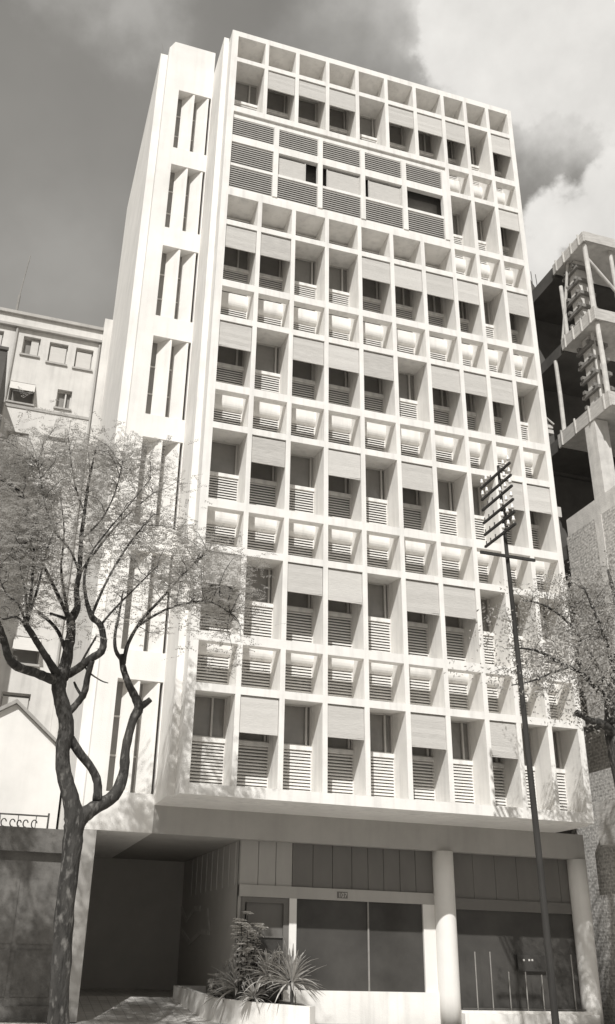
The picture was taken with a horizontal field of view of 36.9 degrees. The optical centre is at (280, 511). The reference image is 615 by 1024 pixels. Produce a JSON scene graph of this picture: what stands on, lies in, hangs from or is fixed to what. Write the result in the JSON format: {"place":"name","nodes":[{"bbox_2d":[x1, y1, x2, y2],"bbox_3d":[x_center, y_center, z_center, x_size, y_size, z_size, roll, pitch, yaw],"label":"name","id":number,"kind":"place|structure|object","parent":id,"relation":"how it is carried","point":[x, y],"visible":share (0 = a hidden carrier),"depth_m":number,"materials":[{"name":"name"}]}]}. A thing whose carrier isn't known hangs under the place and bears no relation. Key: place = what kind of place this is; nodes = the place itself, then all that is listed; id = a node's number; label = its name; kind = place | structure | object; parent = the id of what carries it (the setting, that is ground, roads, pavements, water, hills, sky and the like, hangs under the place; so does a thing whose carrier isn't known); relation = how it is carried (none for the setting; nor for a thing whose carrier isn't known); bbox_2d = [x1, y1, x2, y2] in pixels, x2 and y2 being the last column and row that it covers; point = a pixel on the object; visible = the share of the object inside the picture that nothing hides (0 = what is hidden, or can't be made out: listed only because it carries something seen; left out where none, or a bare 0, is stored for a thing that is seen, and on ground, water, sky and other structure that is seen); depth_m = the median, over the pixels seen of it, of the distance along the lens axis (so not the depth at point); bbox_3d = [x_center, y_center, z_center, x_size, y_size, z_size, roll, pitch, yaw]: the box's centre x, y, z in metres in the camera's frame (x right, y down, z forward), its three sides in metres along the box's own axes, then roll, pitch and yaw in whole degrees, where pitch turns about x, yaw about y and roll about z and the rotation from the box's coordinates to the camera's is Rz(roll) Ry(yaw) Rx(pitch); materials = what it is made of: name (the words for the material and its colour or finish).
{"place":"outdoors","nodes":[
{"label":"outdoors","id":0,"kind":"place"},
{"bbox_2d":[0,1021,46,1022],"bbox_3d":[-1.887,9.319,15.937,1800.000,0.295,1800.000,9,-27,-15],"label":"ground","id":1,"kind":"structure","parent":0,"point":[22,1022],"depth_m":19.02,"materials":[{"name":"grey concrete"}]},
{"bbox_2d":[0,346,8,415],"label":"side building","id":2,"kind":"structure","parent":1,"relation":"on","point":[4,350],"depth_m":27.39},
{"bbox_2d":[0,826,63,1021],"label":"boundary wall","id":3,"kind":"structure","parent":1,"relation":"on","point":[30,861],"depth_m":17.84,"materials":[{"name":"concrete"}]},
{"bbox_2d":[0,813,49,828],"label":"railing","id":4,"kind":"object","parent":3,"relation":"on","point":[48,816],"visible":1,"depth_m":18.54,"materials":[{"name":"metal"}]},
{"bbox_2d":[0,307,112,738],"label":"older apartment building","id":5,"kind":"structure","parent":1,"relation":"on","point":[64,362],"depth_m":30.45,"materials":[{"name":"paint"}]},
{"bbox_2d":[2,433,28,453],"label":"window","id":6,"kind":"structure","parent":5,"relation":"in","point":[7,434],"depth_m":29.78,"materials":[{"name":"grey glass"}]},
{"bbox_2d":[0,693,30,709],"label":"window","id":7,"kind":"structure","parent":5,"relation":"in","point":[6,698],"depth_m":26.43,"materials":[{"name":"white glass"}]},
{"bbox_2d":[6,381,35,406],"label":"window","id":8,"kind":"structure","parent":5,"relation":"in","point":[15,397],"depth_m":30.43,"materials":[{"name":"grey glass"}]},
{"bbox_2d":[15,255,30,309],"bbox_3d":[-9.402,-7.917,33.342,0.202,3.568,0.095,9,-27,-15],"label":"antenna","id":9,"kind":"object","parent":5,"relation":"on","point":[18,301],"visible":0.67,"depth_m":33.35,"materials":[{"name":"metal"}]},
{"bbox_2d":[12,637,40,666],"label":"window","id":10,"kind":"structure","parent":5,"relation":"in","point":[27,654],"depth_m":26.99,"materials":[{"name":"white glass"}]},
{"bbox_2d":[19,338,40,357],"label":"window","id":11,"kind":"structure","parent":5,"relation":"in","point":[30,348],"depth_m":31.32,"materials":[{"name":"white glass"}]},
{"bbox_2d":[41,437,65,460],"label":"window","id":12,"kind":"structure","parent":5,"relation":"in","point":[50,443],"depth_m":30.00,"materials":[{"name":"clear glass"}]},
{"bbox_2d":[45,344,67,366],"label":"window","id":13,"kind":"structure","parent":5,"relation":"in","point":[57,355],"depth_m":31.47,"materials":[{"name":"white glass"}]},
{"bbox_2d":[53,391,71,410],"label":"window","id":14,"kind":"structure","parent":5,"relation":"in","point":[64,402],"depth_m":30.90,"materials":[{"name":"grey glass"}]},
{"bbox_2d":[72,350,92,371],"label":"window","id":15,"kind":"structure","parent":5,"relation":"in","point":[83,360],"depth_m":31.68,"materials":[{"name":"white glass"}]},
{"bbox_2d":[70,988,225,1023],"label":"entrance ramp","id":16,"kind":"structure","parent":1,"relation":"on","point":[130,1006],"depth_m":19.12,"materials":[{"name":"concrete"}]},
{"bbox_2d":[0,699,59,828],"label":"gabled house","id":17,"kind":"structure","parent":0,"point":[28,779],"depth_m":21.84,"materials":[{"name":"white paint"}]},
{"bbox_2d":[0,1023,114,1023],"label":"pavement","id":18,"kind":"structure","parent":0,"point":[46,1023],"depth_m":16.75,"materials":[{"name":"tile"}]},
{"bbox_2d":[0,386,286,1023],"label":"street tree","id":19,"kind":"object","parent":18,"relation":"on","point":[78,816],"visible":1,"depth_m":14.93,"materials":[{"name":"grey plant"}]},
{"bbox_2d":[173,985,314,1023],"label":"planter","id":20,"kind":"object","parent":18,"relation":"on","point":[227,1011],"visible":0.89,"depth_m":17.78,"materials":[{"name":"white paint"}]},
{"bbox_2d":[208,973,224,996],"bbox_3d":[-1.290,9.741,18.860,0.498,0.576,0.514,9,-27,-15],"label":"leafy shrub","id":21,"kind":"object","parent":20,"relation":"on","point":[213,983],"visible":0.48,"depth_m":18.83,"materials":[{"name":"grey plant"}]},
{"bbox_2d":[201,967,233,1006],"bbox_3d":[-1.149,9.640,18.617,0.917,0.814,0.852,9,-27,-15],"label":"spiky plant","id":22,"kind":"object","parent":20,"relation":"on","point":[222,992],"visible":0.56,"depth_m":18.52,"materials":[{"name":"grey plant"}]},
{"bbox_2d":[208,953,256,1005],"bbox_3d":[-0.879,9.286,18.254,1.235,1.032,1.264,9,-27,-15],"label":"spiky plant","id":23,"kind":"object","parent":20,"relation":"on","point":[234,974],"visible":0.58,"depth_m":18.22,"materials":[{"name":"grey plant"}]},
{"bbox_2d":[231,911,267,999],"bbox_3d":[-0.659,8.892,18.359,0.798,1.698,1.040,9,-27,-15],"label":"flowering shrub","id":24,"kind":"object","parent":20,"relation":"on","point":[243,951],"visible":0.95,"depth_m":18.25,"materials":[{"name":"grey plant"}]},
{"bbox_2d":[236,974,274,1009],"bbox_3d":[-0.458,9.244,17.702,0.729,0.635,0.808,-2,-26,8],"label":"spiky plant","id":25,"kind":"object","parent":20,"relation":"on","point":[254,996],"visible":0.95,"depth_m":17.62,"materials":[{"name":"grey plant"}]},
{"bbox_2d":[241,947,285,1002],"bbox_3d":[-0.268,8.977,17.808,1.049,1.080,1.014,9,-27,-15],"label":"spiky plant","id":26,"kind":"object","parent":20,"relation":"on","point":[265,968],"visible":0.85,"depth_m":17.75,"materials":[{"name":"grey plant"}]},
{"bbox_2d":[247,943,283,1002],"bbox_3d":[-0.392,9.178,18.270,0.770,1.120,0.764,9,-27,-15],"label":"flowering shrub","id":27,"kind":"object","parent":20,"relation":"on","point":[254,964],"visible":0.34,"depth_m":18.32,"materials":[{"name":"grey plant"}]},
{"bbox_2d":[255,938,326,1004],"bbox_3d":[0.186,8.779,17.485,1.417,1.265,1.245,-3,-26,9],"label":"spiky plant","id":28,"kind":"object","parent":20,"relation":"on","point":[290,970],"visible":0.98,"depth_m":17.34,"materials":[{"name":"grey plant"}]},
{"bbox_2d":[480,455,559,1023],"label":"utility pole","id":29,"kind":"object","parent":18,"relation":"on","point":[546,930],"visible":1,"depth_m":15.61,"materials":[{"name":"metal"}]},
{"bbox_2d":[444,546,614,785],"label":"street tree","id":30,"kind":"object","parent":18,"relation":"on","point":[606,693],"visible":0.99,"depth_m":17.24,"materials":[{"name":"grey plant"}]},
{"bbox_2d":[0,0,614,326],"label":"sky","id":31,"kind":"structure","parent":0,"point":[77,77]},
{"bbox_2d":[56,30,603,1023],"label":"apartment building","id":32,"kind":"structure","parent":0,"point":[324,352],"depth_m":21.98,"materials":[{"name":"paint"}]},
{"bbox_2d":[106,680,160,793],"bbox_3d":[-3.164,4.855,19.906,1.008,2.400,0.318,9,-27,-15],"label":"stair window","id":33,"kind":"structure","parent":32,"relation":"in","point":[143,745],"depth_m":19.93,"materials":[{"name":"white glass"}]},
{"bbox_2d":[121,552,170,652],"bbox_3d":[-3.087,2.100,21.237,1.008,2.400,0.318,9,-27,-15],"label":"stair window","id":34,"kind":"structure","parent":32,"relation":"in","point":[149,646],"depth_m":21.09,"materials":[{"name":"white glass"}]},
{"bbox_2d":[134,440,179,529],"bbox_3d":[-3.011,-0.654,22.568,1.008,2.400,0.318,9,-27,-15],"label":"stair window","id":35,"kind":"structure","parent":32,"relation":"in","point":[169,449],"depth_m":22.64,"materials":[{"name":"white glass"}]},
{"bbox_2d":[145,339,188,419],"bbox_3d":[-2.934,-3.408,23.899,1.008,2.400,0.318,9,-27,-15],"label":"stair window","id":36,"kind":"structure","parent":32,"relation":"in","point":[168,366],"depth_m":23.92,"materials":[{"name":"white glass"}]},
{"bbox_2d":[156,249,195,321],"bbox_3d":[-2.858,-6.163,25.229,1.008,2.400,0.318,9,-27,-15],"label":"stair window","id":37,"kind":"structure","parent":32,"relation":"in","point":[177,273],"depth_m":25.26,"materials":[{"name":"white glass"}]},
{"bbox_2d":[165,168,202,233],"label":"stair window","id":38,"kind":"structure","parent":32,"relation":"in","point":[185,192],"depth_m":26.59,"materials":[{"name":"white glass"}]},
{"bbox_2d":[173,94,208,154],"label":"stair window","id":39,"kind":"structure","parent":32,"relation":"in","point":[190,133],"depth_m":27.93,"materials":[{"name":"white glass"}]},
{"bbox_2d":[189,695,226,784],"bbox_3d":[-1.566,4.715,19.076,0.836,1.850,0.125,9,-27,-15],"label":"window","id":40,"kind":"structure","parent":32,"relation":"in","point":[209,721],"depth_m":19.08,"materials":[{"name":"white paint"}]},
{"bbox_2d":[199,568,231,632],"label":"window","id":41,"kind":"structure","parent":32,"relation":"in","point":[208,627],"depth_m":20.28,"materials":[{"name":"white paint"}]},
{"bbox_2d":[208,440,239,501],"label":"window","id":42,"kind":"structure","parent":32,"relation":"in","point":[224,465],"depth_m":21.88,"materials":[{"name":"white paint"}]},
{"bbox_2d":[216,342,243,385],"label":"window","id":43,"kind":"structure","parent":32,"relation":"in","point":[230,361],"depth_m":23.14,"materials":[{"name":"grey glass"}]},
{"bbox_2d":[222,245,249,296],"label":"window","id":44,"kind":"structure","parent":32,"relation":"in","point":[236,262],"depth_m":24.57,"materials":[{"name":"grey glass"}]},
{"bbox_2d":[234,81,257,110],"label":"window","id":45,"kind":"structure","parent":32,"relation":"in","point":[246,94],"depth_m":27.42,"materials":[{"name":"grey glass"}]},
{"bbox_2d":[237,732,268,787],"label":"window","id":46,"kind":"structure","parent":32,"relation":"in","point":[253,749],"depth_m":19.18,"materials":[{"name":"white paint"}]},
{"bbox_2d":[243,565,273,638],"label":"window","id":47,"kind":"structure","parent":32,"relation":"in","point":[264,630],"depth_m":20.70,"materials":[{"name":"white paint"}]},
{"bbox_2d":[249,462,276,507],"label":"window","id":48,"kind":"structure","parent":32,"relation":"in","point":[263,484],"depth_m":21.99,"materials":[{"name":"white paint"}]},
{"bbox_2d":[240,896,288,1003],"bbox_3d":[-0.349,9.162,18.886,1.039,2.318,0.145,9,-27,-15],"label":"door","id":49,"kind":"structure","parent":32,"relation":"in","point":[273,912],"depth_m":19.19,"materials":[{"name":"metal"}]},
{"bbox_2d":[254,342,279,392],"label":"window","id":50,"kind":"structure","parent":32,"relation":"in","point":[267,363],"depth_m":23.52,"materials":[{"name":"white paint"}]},
{"bbox_2d":[258,255,282,304],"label":"window","id":51,"kind":"structure","parent":32,"relation":"in","point":[271,269],"depth_m":24.83,"materials":[{"name":"grey glass"}]},
{"bbox_2d":[266,89,287,119],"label":"window","id":52,"kind":"structure","parent":32,"relation":"in","point":[277,103],"depth_m":27.67,"materials":[{"name":"grey glass"}]},
{"bbox_2d":[283,704,311,791],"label":"window","id":53,"kind":"structure","parent":32,"relation":"in","point":[297,718],"depth_m":19.57,"materials":[{"name":"white paint"}]},
{"bbox_2d":[286,592,312,643],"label":"window","id":54,"kind":"structure","parent":32,"relation":"in","point":[299,626],"depth_m":20.84,"materials":[{"name":"white paint"}]},
{"bbox_2d":[289,454,314,513],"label":"window","id":55,"kind":"structure","parent":32,"relation":"in","point":[301,497],"depth_m":22.38,"materials":[{"name":"white paint"}]},
{"bbox_2d":[292,360,315,399],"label":"window","id":56,"kind":"structure","parent":32,"relation":"in","point":[303,373],"depth_m":23.64,"materials":[{"name":"white paint"}]},
{"bbox_2d":[294,257,316,311],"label":"window","id":57,"kind":"structure","parent":32,"relation":"in","point":[305,270],"depth_m":25.14,"materials":[{"name":"white paint"}]},
{"bbox_2d":[298,98,317,127],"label":"window","id":58,"kind":"structure","parent":32,"relation":"in","point":[307,110],"depth_m":27.91,"materials":[{"name":"grey glass"}]},
{"bbox_2d":[329,106,347,135],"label":"window","id":59,"kind":"structure","parent":32,"relation":"in","point":[337,117],"depth_m":28.16,"materials":[{"name":"grey glass"}]},
{"bbox_2d":[329,265,348,318],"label":"window","id":60,"kind":"structure","parent":32,"relation":"in","point":[338,276],"depth_m":25.38,"materials":[{"name":"white paint"}]},
{"bbox_2d":[329,368,349,406],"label":"window","id":61,"kind":"structure","parent":32,"relation":"in","point":[339,390],"depth_m":23.87,"materials":[{"name":"grey glass"}]},
{"bbox_2d":[328,475,350,519],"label":"window","id":62,"kind":"structure","parent":32,"relation":"in","point":[339,496],"depth_m":22.49,"materials":[{"name":"white paint"}]},
{"bbox_2d":[328,600,351,647],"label":"window","id":63,"kind":"structure","parent":32,"relation":"in","point":[339,613],"depth_m":21.08,"materials":[{"name":"white paint"}]},
{"bbox_2d":[327,737,353,794],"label":"window","id":64,"kind":"structure","parent":32,"relation":"in","point":[340,750],"depth_m":19.70,"materials":[{"name":"white paint"}]},
{"bbox_2d":[295,899,424,991],"bbox_3d":[1.703,9.216,19.565,2.919,1.722,0.040,9,-27,-15],"label":"shop window","id":65,"kind":"structure","parent":32,"relation":"in","point":[362,946],"depth_m":19.57,"materials":[{"name":"grey glass"}]},
{"bbox_2d":[359,115,376,143],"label":"window","id":66,"kind":"structure","parent":32,"relation":"in","point":[367,125],"depth_m":28.41,"materials":[{"name":"grey glass"}]},
{"bbox_2d":[362,278,381,325],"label":"window","id":67,"kind":"structure","parent":32,"relation":"in","point":[370,288],"depth_m":25.58,"materials":[{"name":"white paint"}]},
{"bbox_2d":[364,376,383,412],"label":"window","id":68,"kind":"structure","parent":32,"relation":"in","point":[373,387],"depth_m":24.12,"materials":[{"name":"grey glass"}]},
{"bbox_2d":[365,467,386,525],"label":"window","id":69,"kind":"structure","parent":32,"relation":"in","point":[376,502],"depth_m":22.86,"materials":[{"name":"white paint"}]},
{"bbox_2d":[367,582,390,652],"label":"window","id":70,"kind":"structure","parent":32,"relation":"in","point":[379,622],"depth_m":21.45,"materials":[{"name":"white paint"}]},
{"bbox_2d":[370,712,394,797],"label":"window","id":71,"kind":"structure","parent":32,"relation":"in","point":[381,733],"depth_m":20.06,"materials":[{"name":"white paint"}]},
{"bbox_2d":[389,123,404,151],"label":"window","id":72,"kind":"structure","parent":32,"relation":"in","point":[396,133],"depth_m":28.66,"materials":[{"name":"grey glass"}]},
{"bbox_2d":[395,286,413,332],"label":"window","id":73,"kind":"structure","parent":32,"relation":"in","point":[404,309],"depth_m":25.81,"materials":[{"name":"grey glass"}]},
{"bbox_2d":[398,371,417,419],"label":"window","id":74,"kind":"structure","parent":32,"relation":"in","point":[406,381],"depth_m":24.51,"materials":[{"name":"white paint"}]},
{"bbox_2d":[402,488,422,530],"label":"window","id":75,"kind":"structure","parent":32,"relation":"in","point":[412,508],"depth_m":22.98,"materials":[{"name":"white paint"}]},
{"bbox_2d":[407,612,428,656],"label":"window","id":76,"kind":"structure","parent":32,"relation":"in","point":[417,626],"depth_m":21.57,"materials":[{"name":"white paint"}]},
{"bbox_2d":[412,745,434,800],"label":"window","id":77,"kind":"structure","parent":32,"relation":"in","point":[422,758],"depth_m":20.19,"materials":[{"name":"white paint"}]},
{"bbox_2d":[418,131,433,158],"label":"window","id":78,"kind":"structure","parent":32,"relation":"in","point":[425,140],"depth_m":28.90,"materials":[{"name":"grey glass"}]},
{"bbox_2d":[427,294,444,339],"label":"window","id":79,"kind":"structure","parent":32,"relation":"in","point":[435,312],"depth_m":26.03,"materials":[{"name":"grey glass"}]},
{"bbox_2d":[432,388,449,425],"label":"window","id":80,"kind":"structure","parent":32,"relation":"in","point":[441,409],"depth_m":24.62,"materials":[{"name":"grey glass"}]},
{"bbox_2d":[437,479,457,536],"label":"window","id":81,"kind":"structure","parent":32,"relation":"in","point":[447,514],"depth_m":23.37,"materials":[{"name":"white paint"}]},
{"bbox_2d":[447,140,456,180],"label":"window","id":82,"kind":"structure","parent":32,"relation":"in","point":[450,144],"depth_m":29.06,"materials":[{"name":"grey glass"}]},
{"bbox_2d":[445,616,465,661],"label":"window","id":83,"kind":"structure","parent":32,"relation":"in","point":[455,644],"depth_m":21.82,"materials":[{"name":"white paint"}]},
{"bbox_2d":[452,213,462,258],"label":"window","id":84,"kind":"structure","parent":32,"relation":"in","point":[456,218],"depth_m":27.70,"materials":[{"name":"grey glass"}]},
{"bbox_2d":[451,721,474,803],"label":"window","id":85,"kind":"structure","parent":32,"relation":"in","point":[461,749],"depth_m":20.55,"materials":[{"name":"white paint"}]},
{"bbox_2d":[458,301,469,345],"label":"window","id":86,"kind":"structure","parent":32,"relation":"in","point":[464,322],"depth_m":26.24,"materials":[{"name":"grey glass"}]},
{"bbox_2d":[465,393,476,430],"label":"window","id":87,"kind":"structure","parent":32,"relation":"in","point":[470,407],"depth_m":24.85,"materials":[{"name":"grey glass"}]},
{"bbox_2d":[470,146,479,186],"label":"window","id":88,"kind":"structure","parent":32,"relation":"in","point":[475,167],"depth_m":29.24,"materials":[{"name":"grey glass"}]},
{"bbox_2d":[472,485,485,540],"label":"window","id":89,"kind":"structure","parent":32,"relation":"in","point":[478,513],"depth_m":23.58,"materials":[{"name":"white paint"}]},
{"bbox_2d":[476,219,486,264],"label":"window","id":90,"kind":"structure","parent":32,"relation":"in","point":[480,231],"depth_m":27.89,"materials":[{"name":"grey glass"}]},
{"bbox_2d":[480,598,494,664],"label":"window","id":91,"kind":"structure","parent":32,"relation":"in","point":[489,658],"depth_m":22.16,"materials":[{"name":"white paint"}]},
{"bbox_2d":[483,301,494,350],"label":"window","id":92,"kind":"structure","parent":32,"relation":"in","point":[487,307],"depth_m":26.53,"materials":[{"name":"white paint"}]},
{"bbox_2d":[492,402,502,435],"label":"window","id":93,"kind":"structure","parent":32,"relation":"in","point":[496,406],"depth_m":25.02,"materials":[{"name":"grey glass"}]},
{"bbox_2d":[493,153,502,192],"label":"window","id":94,"kind":"structure","parent":32,"relation":"in","point":[495,156],"depth_m":29.47,"materials":[{"name":"white paint"}]},
{"bbox_2d":[492,755,506,806],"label":"window","id":95,"kind":"structure","parent":32,"relation":"in","point":[498,766],"depth_m":20.65,"materials":[{"name":"white paint"}]},
{"bbox_2d":[500,227,510,270],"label":"window","id":96,"kind":"structure","parent":32,"relation":"in","point":[505,248],"depth_m":28.06,"materials":[{"name":"grey glass"}]},
{"bbox_2d":[504,508,512,545],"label":"window","id":97,"kind":"structure","parent":32,"relation":"in","point":[509,534],"depth_m":23.60,"materials":[{"name":"white paint"}]},
{"bbox_2d":[509,313,519,356],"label":"window","id":98,"kind":"structure","parent":32,"relation":"in","point":[514,333],"depth_m":26.61,"materials":[{"name":"grey glass"}]},
{"bbox_2d":[512,602,524,668],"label":"window","id":99,"kind":"structure","parent":32,"relation":"in","point":[516,604],"depth_m":22.50,"materials":[{"name":"white paint"}]},
{"bbox_2d":[456,909,581,1011],"bbox_3d":[5.328,9.985,20.470,3.200,1.999,0.010,9,-27,-15],"label":"shop window","id":100,"kind":"structure","parent":32,"relation":"in","point":[506,935],"depth_m":20.43,"materials":[{"name":"black glass"}]},
{"bbox_2d":[518,396,528,440],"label":"window","id":101,"kind":"structure","parent":32,"relation":"in","point":[524,429],"depth_m":25.36,"materials":[{"name":"white paint"}]},
{"bbox_2d":[521,728,537,808],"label":"window","id":102,"kind":"structure","parent":32,"relation":"in","point":[528,796],"depth_m":20.96,"materials":[{"name":"white paint"}]},
{"bbox_2d":[517,955,545,971],"bbox_3d":[5.581,10.028,20.457,0.701,0.323,0.028,9,-27,-15],"label":"sign","id":103,"kind":"object","parent":32,"relation":"attached to","point":[531,962],"visible":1,"depth_m":20.45,"materials":[{"name":"grey metal"}]},
{"bbox_2d":[530,511,540,549],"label":"window","id":104,"kind":"structure","parent":32,"relation":"in","point":[534,527],"depth_m":23.85,"materials":[{"name":"white paint"}]},
{"bbox_2d":[539,606,551,671],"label":"window","id":105,"kind":"structure","parent":32,"relation":"in","point":[540,607],"depth_m":22.73,"materials":[{"name":"white paint"}]},
{"bbox_2d":[552,731,567,810],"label":"window","id":106,"kind":"structure","parent":32,"relation":"in","point":[560,772],"depth_m":21.17,"materials":[{"name":"white paint"}]},
{"bbox_2d":[463,952,585,1011],"bbox_3d":[5.297,10.237,20.068,2.990,1.134,0.027,9,-27,-15],"label":"iron fence","id":107,"kind":"object","parent":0,"point":[528,1009],"visible":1,"depth_m":19.93,"materials":[{"name":"grey metal"}]},
{"bbox_2d":[530,231,614,1023],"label":"unfinished building","id":108,"kind":"structure","parent":0,"point":[573,293],"depth_m":25.05,"materials":[{"name":"concrete"}]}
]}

